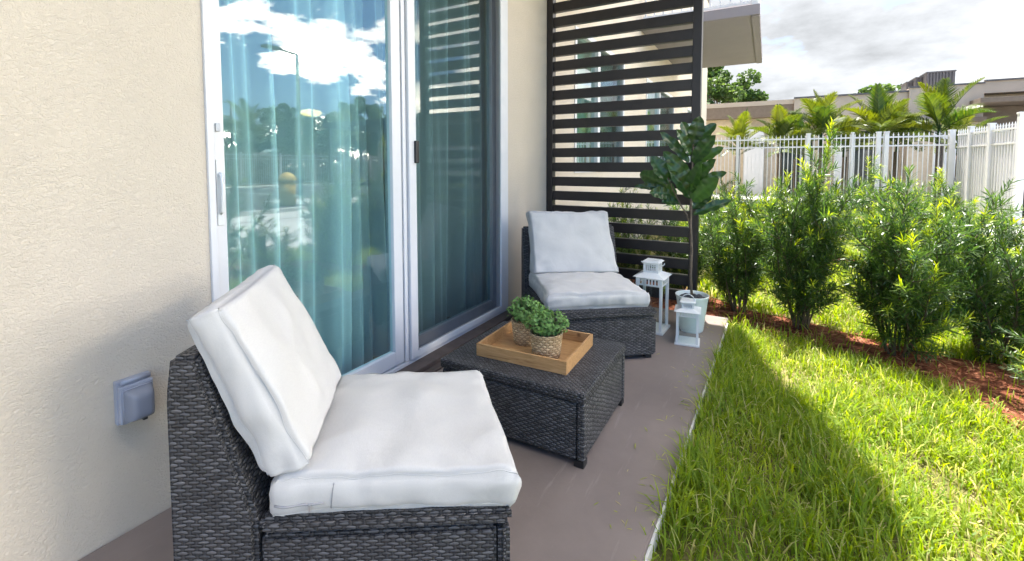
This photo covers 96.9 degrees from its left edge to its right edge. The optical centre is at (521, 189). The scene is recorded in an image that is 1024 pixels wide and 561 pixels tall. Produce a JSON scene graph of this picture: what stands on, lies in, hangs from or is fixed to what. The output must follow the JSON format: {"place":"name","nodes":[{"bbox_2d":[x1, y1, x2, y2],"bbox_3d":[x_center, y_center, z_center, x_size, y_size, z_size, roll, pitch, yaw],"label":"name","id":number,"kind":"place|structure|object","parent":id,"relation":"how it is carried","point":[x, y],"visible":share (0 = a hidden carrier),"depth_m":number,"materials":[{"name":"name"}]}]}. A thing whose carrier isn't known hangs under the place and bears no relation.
{"place":"outdoors","nodes":[
{"label":"outdoors","id":0,"kind":"place"},
{"bbox_2d":[706,90,908,196],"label":"building","id":1,"kind":"structure","parent":0,"point":[717,114],"depth_m":18.56,"materials":[{"name":"beige concrete"}]},
{"bbox_2d":[781,136,811,194],"bbox_3d":[11.106,-1.052,18.390,1.100,2.500,0.070,2,4,28],"label":"window","id":2,"kind":"structure","parent":1,"relation":"in","point":[786,158],"depth_m":18.47,"materials":[{"name":"grey glass"}]},
{"bbox_2d":[847,131,881,196],"bbox_3d":[13.085,-0.993,17.322,1.000,2.500,0.070,2,4,28],"label":"window","id":3,"kind":"structure","parent":1,"relation":"in","point":[861,150],"depth_m":17.32,"materials":[{"name":"grey glass"}]},
{"bbox_2d":[713,194,914,201],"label":"footpath","id":4,"kind":"structure","parent":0,"point":[765,195],"depth_m":16.78,"materials":[{"name":"concrete"}]},
{"bbox_2d":[763,117,834,200],"bbox_3d":[9.245,-1.089,15.327,1.980,2.914,2.191,-2,4,-35],"label":"palm tree","id":5,"kind":"object","parent":4,"relation":"on","point":[798,142],"visible":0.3,"depth_m":15.20,"materials":[{"name":"green plant"}]},
{"bbox_2d":[811,113,881,197],"bbox_3d":[10.348,-1.046,14.531,1.941,2.916,1.996,2,4,31],"label":"palm tree","id":6,"kind":"object","parent":4,"relation":"on","point":[849,128],"visible":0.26,"depth_m":14.50,"materials":[{"name":"green plant"}]},
{"bbox_2d":[857,99,942,203],"bbox_3d":[11.441,-1.149,13.862,2.126,3.194,2.186,3,4,39],"label":"palm tree","id":7,"kind":"object","parent":4,"relation":"on","point":[902,108],"visible":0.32,"depth_m":13.62,"materials":[{"name":"green plant"}]},
{"bbox_2d":[916,105,1007,197],"bbox_3d":[12.944,-1.049,13.475,2.280,3.041,2.146,-2,4,-36],"label":"palm tree","id":8,"kind":"object","parent":4,"relation":"on","point":[964,121],"visible":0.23,"depth_m":13.26,"materials":[{"name":"green plant"}]},
{"bbox_2d":[620,193,1023,560],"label":"lawn ground","id":9,"kind":"structure","parent":0,"point":[685,557],"depth_m":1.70,"materials":[{"name":"green plant"}]},
{"bbox_2d":[0,0,761,560],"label":"apartment building","id":10,"kind":"structure","parent":9,"relation":"on","point":[112,224],"depth_m":1.44,"materials":[{"name":"beige paint"}]},
{"bbox_2d":[113,371,153,425],"bbox_3d":[-1.187,0.649,1.407,0.088,0.139,0.090,2,4,28],"label":"outlet cover","id":11,"kind":"object","parent":10,"relation":"attached to","point":[133,397],"visible":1,"depth_m":1.40,"materials":[{"name":"grey plastic"}]},
{"bbox_2d":[219,0,280,290],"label":"curtain","id":12,"kind":"object","parent":10,"relation":"hanging from","point":[251,180],"visible":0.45,"depth_m":2.07,"materials":[{"name":"teal fabric"}]},
{"bbox_2d":[269,0,351,374],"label":"curtain","id":13,"kind":"object","parent":10,"relation":"hanging from","point":[311,86],"visible":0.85,"depth_m":2.29,"materials":[{"name":"teal fabric"}]},
{"bbox_2d":[344,0,387,368],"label":"curtain","id":14,"kind":"object","parent":10,"relation":"hanging from","point":[363,26],"visible":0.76,"depth_m":2.56,"materials":[{"name":"teal fabric"}]},
{"bbox_2d":[414,0,481,332],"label":"curtain","id":15,"kind":"object","parent":10,"relation":"hanging from","point":[448,125],"visible":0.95,"depth_m":3.24,"materials":[{"name":"teal fabric"}]},
{"bbox_2d":[480,0,484,301],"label":"curtain","id":16,"kind":"object","parent":10,"relation":"hanging from","point":[483,147],"visible":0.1,"depth_m":3.65,"materials":[{"name":"teal fabric"}]},
{"bbox_2d":[574,26,624,172],"bbox_3d":[0.904,-0.960,5.435,0.160,1.480,1.800,2,4,28],"label":"window frame","id":17,"kind":"structure","parent":10,"relation":"in","point":[621,82],"depth_m":5.33,"materials":[{"name":"white plastic"}]},
{"bbox_2d":[645,78,673,161],"bbox_3d":[2.555,-1.125,8.431,0.110,1.480,2.450,2,4,28],"label":"window frame","id":18,"kind":"structure","parent":10,"relation":"in","point":[653,95],"depth_m":8.20,"materials":[{"name":"white plastic"}]},
{"bbox_2d":[78,307,727,560],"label":"patio slab","id":19,"kind":"structure","parent":9,"relation":"on","point":[557,515],"depth_m":1.66,"materials":[{"name":"paint"}]},
{"bbox_2d":[167,296,511,560],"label":"wicker chair","id":20,"kind":"object","parent":19,"relation":"on","point":[220,482],"visible":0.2,"depth_m":1.10,"materials":[{"name":"grey wicker"}]},
{"bbox_2d":[269,370,521,516],"bbox_3d":[-0.333,0.730,1.390,0.638,0.159,0.592,0,3,-3],"label":"seat cushion","id":21,"kind":"object","parent":20,"relation":"on","point":[404,440],"visible":0.91,"depth_m":1.18,"materials":[{"name":"white fabric"}]},
{"bbox_2d":[186,264,340,476],"bbox_3d":[-0.701,0.467,1.292,0.284,0.433,0.485,-1,3,-12],"label":"back cushion","id":22,"kind":"object","parent":21,"relation":"on","point":[272,366],"visible":1,"depth_m":1.11,"materials":[{"name":"white fabric"}]},
{"bbox_2d":[441,321,625,468],"bbox_3d":[0.071,0.888,2.108,0.681,0.294,0.563,2,4,28],"label":"wicker table","id":23,"kind":"object","parent":19,"relation":"on","point":[570,413],"visible":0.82,"depth_m":1.84,"materials":[{"name":"grey wicker"}]},
{"bbox_2d":[477,321,592,374],"bbox_3d":[0.069,0.713,2.097,0.432,0.056,0.345,2,4,27],"label":"serving tray","id":24,"kind":"object","parent":23,"relation":"on","point":[501,345],"visible":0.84,"depth_m":2.02,"materials":[{"name":"brown wood"}]},
{"bbox_2d":[506,295,543,346],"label":"potted plant","id":25,"kind":"object","parent":24,"relation":"on","point":[520,307],"visible":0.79,"depth_m":2.12,"materials":[{"name":"green plant"}]},
{"bbox_2d":[524,306,569,358],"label":"potted plant","id":26,"kind":"object","parent":24,"relation":"on","point":[546,331],"visible":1,"depth_m":1.96,"materials":[{"name":"green plant"}]},
{"bbox_2d":[521,225,656,357],"bbox_3d":[0.400,0.635,3.028,0.698,0.700,0.819,0,3,-8],"label":"wicker chair","id":27,"kind":"object","parent":19,"relation":"on","point":[633,329],"visible":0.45,"depth_m":2.67,"materials":[{"name":"black plastic"}]},
{"bbox_2d":[529,272,649,310],"bbox_3d":[0.411,0.640,2.945,0.658,0.171,0.594,0,3,-8],"label":"seat cushion","id":28,"kind":"object","parent":27,"relation":"on","point":[575,290],"visible":0.89,"depth_m":2.71,"materials":[{"name":"white fabric"}]},
{"bbox_2d":[526,211,618,273],"bbox_3d":[0.356,0.369,3.219,0.624,0.442,0.284,0,3,-8],"label":"back cushion","id":29,"kind":"object","parent":28,"relation":"on","point":[563,242],"visible":0.99,"depth_m":3.14,"materials":[{"name":"white fabric"}]},
{"bbox_2d":[546,0,703,299],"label":"privacy screen","id":30,"kind":"object","parent":19,"relation":"on","point":[694,34],"visible":0.69,"depth_m":3.72,"materials":[{"name":"brown metal"}]},
{"bbox_2d":[633,258,671,335],"bbox_3d":[0.919,0.732,3.186,0.216,0.489,0.216,2,4,32],"label":"lantern","id":31,"kind":"object","parent":19,"relation":"on","point":[658,274],"visible":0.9,"depth_m":3.13,"materials":[{"name":"white metal"}]},
{"bbox_2d":[593,321,723,560],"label":"grass clippings","id":32,"kind":"object","parent":19,"relation":"on","point":[662,455],"depth_m":1.68,"materials":[{"name":"green plant"}]},
{"bbox_2d":[634,116,731,333],"bbox_3d":[1.108,0.238,3.146,0.612,1.480,0.266,2,4,28],"label":"fiddle leaf fig","id":33,"kind":"object","parent":19,"relation":"on","point":[696,184],"visible":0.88,"depth_m":3.10,"materials":[{"name":"green plant"}]},
{"bbox_2d":[645,323,727,560],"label":"patio edge paint","id":34,"kind":"object","parent":19,"relation":"attached to","point":[649,552],"visible":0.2,"depth_m":1.55,"materials":[{"name":"paint"}]},
{"bbox_2d":[674,294,700,347],"bbox_3d":[1.080,0.833,2.947,0.160,0.314,0.160,1,3,22],"label":"lantern","id":35,"kind":"object","parent":19,"relation":"on","point":[687,307],"visible":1,"depth_m":2.91,"materials":[{"name":"white metal"}]},
{"bbox_2d":[682,184,752,273],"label":"shrub","id":36,"kind":"object","parent":9,"relation":"on","point":[713,214],"visible":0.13,"depth_m":4.64,"materials":[{"name":"green plant"}]},
{"bbox_2d":[701,178,748,241],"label":"shrub","id":37,"kind":"object","parent":9,"relation":"on","point":[723,187],"visible":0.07,"depth_m":6.41,"materials":[{"name":"green plant"}]},
{"bbox_2d":[707,66,768,103],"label":"broadleaf tree","id":38,"kind":"object","parent":9,"relation":"on","point":[719,77],"visible":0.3,"depth_m":31.20,"materials":[{"name":"green plant"}]},
{"bbox_2d":[714,108,769,195],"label":"palm tree","id":39,"kind":"object","parent":9,"relation":"on","point":[740,126],"visible":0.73,"depth_m":15.07,"materials":[{"name":"green plant"}]},
{"bbox_2d":[733,177,805,271],"bbox_3d":[2.694,0.392,4.977,0.910,1.097,0.844,1,3,12],"label":"shrub","id":40,"kind":"object","parent":9,"relation":"on","point":[736,201],"visible":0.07,"depth_m":4.90,"materials":[{"name":"green plant"}]},
{"bbox_2d":[740,104,825,198],"bbox_3d":[8.253,-1.171,14.399,2.385,3.183,2.246,1,3,10],"label":"palm tree","id":41,"kind":"object","parent":9,"relation":"on","point":[784,126],"visible":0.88,"depth_m":14.20,"materials":[{"name":"green plant"}]},
{"bbox_2d":[771,89,875,192],"bbox_3d":[9.129,-1.315,13.724,2.357,3.541,2.424,-1,3,-15],"label":"palm tree","id":42,"kind":"object","parent":9,"relation":"on","point":[821,109],"visible":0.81,"depth_m":13.50,"materials":[{"name":"green plant"}]},
{"bbox_2d":[630,279,1023,429],"bbox_3d":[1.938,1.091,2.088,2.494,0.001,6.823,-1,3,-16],"label":"mulch bed","id":43,"kind":"object","parent":9,"relation":"on","point":[975,374],"visible":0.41,"depth_m":2.77,"materials":[{"name":"brown wood"}]},
{"bbox_2d":[607,187,664,283],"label":"shrub","id":44,"kind":"object","parent":43,"relation":"on","point":[627,235],"visible":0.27,"depth_m":4.43,"materials":[{"name":"green plant"}]},
{"bbox_2d":[650,204,717,289],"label":"shrub","id":45,"kind":"object","parent":43,"relation":"on","point":[701,262],"visible":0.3,"depth_m":4.10,"materials":[{"name":"green plant"}]},
{"bbox_2d":[699,171,782,311],"bbox_3d":[1.770,0.420,3.739,0.686,1.179,0.719,1,3,11],"label":"shrub","id":46,"kind":"object","parent":43,"relation":"on","point":[727,273],"visible":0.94,"depth_m":3.68,"materials":[{"name":"green plant"}]},
{"bbox_2d":[743,117,870,329],"bbox_3d":[2.058,0.245,3.304,0.836,1.575,0.722,-2,4,-29],"label":"shrub","id":47,"kind":"object","parent":43,"relation":"on","point":[814,264],"visible":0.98,"depth_m":3.25,"materials":[{"name":"green plant"}]},
{"bbox_2d":[834,165,985,365],"bbox_3d":[2.407,0.445,2.894,1.016,1.222,0.790,-3,4,-39],"label":"shrub","id":48,"kind":"object","parent":43,"relation":"on","point":[900,303],"visible":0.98,"depth_m":2.76,"materials":[{"name":"green plant"}]},
{"bbox_2d":[920,178,1023,365],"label":"shrub","id":49,"kind":"object","parent":43,"relation":"on","point":[983,272],"visible":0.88,"depth_m":2.75,"materials":[{"name":"green plant"}]},
{"bbox_2d":[986,323,1023,383],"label":"shrub","id":50,"kind":"object","parent":43,"relation":"on","point":[1017,358],"visible":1,"depth_m":2.32,"materials":[{"name":"green plant"}]},
{"bbox_2d":[709,130,956,207],"bbox_3d":[8.042,-0.552,12.950,6.508,2.100,0.136,2,4,26],"label":"picket fence","id":51,"kind":"object","parent":9,"relation":"on","point":[951,136],"visible":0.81,"depth_m":12.31,"materials":[{"name":"white plastic"}]},
{"bbox_2d":[698,240,1023,364],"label":"lawn grass","id":52,"kind":"structure","parent":9,"relation":"on","point":[845,310],"depth_m":3.64,"materials":[{"name":"green plant"}]},
{"bbox_2d":[853,83,901,93],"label":"broadleaf tree","id":53,"kind":"object","parent":9,"relation":"on","point":[888,86],"visible":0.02,"depth_m":31.95,"materials":[{"name":"green plant"}]},
{"bbox_2d":[825,83,938,188],"bbox_3d":[10.399,-1.299,13.188,2.426,3.570,2.684,-3,4,-44],"label":"palm tree","id":54,"kind":"object","parent":9,"relation":"on","point":[878,114],"visible":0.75,"depth_m":13.00,"materials":[{"name":"green plant"}]},
{"bbox_2d":[848,178,978,294],"bbox_3d":[3.372,0.430,4.008,0.889,1.128,0.958,0,3,5],"label":"shrub","id":55,"kind":"object","parent":9,"relation":"on","point":[925,235],"visible":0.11,"depth_m":3.98,"materials":[{"name":"green plant"}]},
{"bbox_2d":[884,77,998,205],"bbox_3d":[11.729,-1.324,12.688,2.595,3.678,2.756,-1,3,-23],"label":"palm tree","id":56,"kind":"object","parent":9,"relation":"on","point":[936,104],"visible":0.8,"depth_m":12.56,"materials":[{"name":"green plant"}]},
{"bbox_2d":[900,77,1023,199],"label":"flat roof building","id":57,"kind":"structure","parent":9,"relation":"on","point":[1002,97],"depth_m":15.35,"materials":[{"name":"beige concrete"}]},
{"bbox_2d":[900,70,956,90],"bbox_3d":[16.562,-4.176,18.566,1.310,1.000,1.870,2,4,28],"label":"rooftop unit","id":58,"kind":"object","parent":57,"relation":"on","point":[931,78],"visible":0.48,"depth_m":17.79,"materials":[{"name":"metal"}]},
{"bbox_2d":[931,134,956,199],"bbox_3d":[14.639,-0.797,15.579,0.800,2.300,0.169,2,4,28],"label":"door","id":59,"kind":"structure","parent":57,"relation":"in","point":[945,159],"depth_m":15.55,"materials":[{"name":"white plastic"}]},
{"bbox_2d":[954,121,1016,218],"bbox_3d":[10.460,-0.422,10.310,0.116,2.130,2.411,1,3,23],"label":"privacy fence","id":60,"kind":"object","parent":9,"relation":"on","point":[986,159],"visible":0.84,"depth_m":10.15,"materials":[{"name":"white plastic"}]},
{"bbox_2d":[951,198,1023,320],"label":"shrub","id":61,"kind":"object","parent":9,"relation":"on","point":[1015,237],"visible":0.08,"depth_m":3.43,"materials":[{"name":"green plant"}]},
{"bbox_2d":[1012,112,1023,224],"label":"gate post","id":62,"kind":"object","parent":9,"relation":"on","point":[1019,167],"visible":0.83,"depth_m":9.02,"materials":[{"name":"white plastic"}]},
{"bbox_2d":[675,199,1004,241],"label":"lawn grass","id":63,"kind":"structure","parent":0,"point":[803,217],"depth_m":10.76,"materials":[{"name":"green plant"}]},
{"bbox_2d":[707,0,1023,103],"label":"sky","id":64,"kind":"structure","parent":0,"point":[824,46],"materials":[{"name":"white"}]},
{"label":"mulch bed","id":65,"kind":"structure","parent":0,"visible":0},
{"bbox_2d":[781,162,873,247],"bbox_3d":[3.953,0.255,5.986,1.083,1.260,0.935,1,3,19],"label":"shrub","id":66,"kind":"object","parent":65,"relation":"on","point":[801,176],"visible":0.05,"depth_m":5.96,"materials":[{"name":"green plant"}]},
{"bbox_2d":[832,154,954,268],"bbox_3d":[4.178,0.249,5.219,1.102,1.358,1.022,1,3,10],"label":"shrub","id":67,"kind":"object","parent":65,"relation":"on","point":[868,204],"visible":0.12,"depth_m":5.22,"materials":[{"name":"green plant"}]},
{"bbox_2d":[906,166,1017,268],"bbox_3d":[4.433,0.354,4.662,0.892,1.208,1.033,2,4,35],"label":"shrub","id":68,"kind":"object","parent":65,"relation":"on","point":[972,204],"visible":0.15,"depth_m":4.59,"materials":[{"name":"green plant"}]},
{"label":"road","id":69,"kind":"structure","parent":0,"visible":0},
{"bbox_2d":[953,177,1023,213],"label":"parked car","id":70,"kind":"object","parent":69,"relation":"on","point":[1023,194],"visible":0.04,"depth_m":10.77,"materials":[{"name":"silver metal"}]}
]}

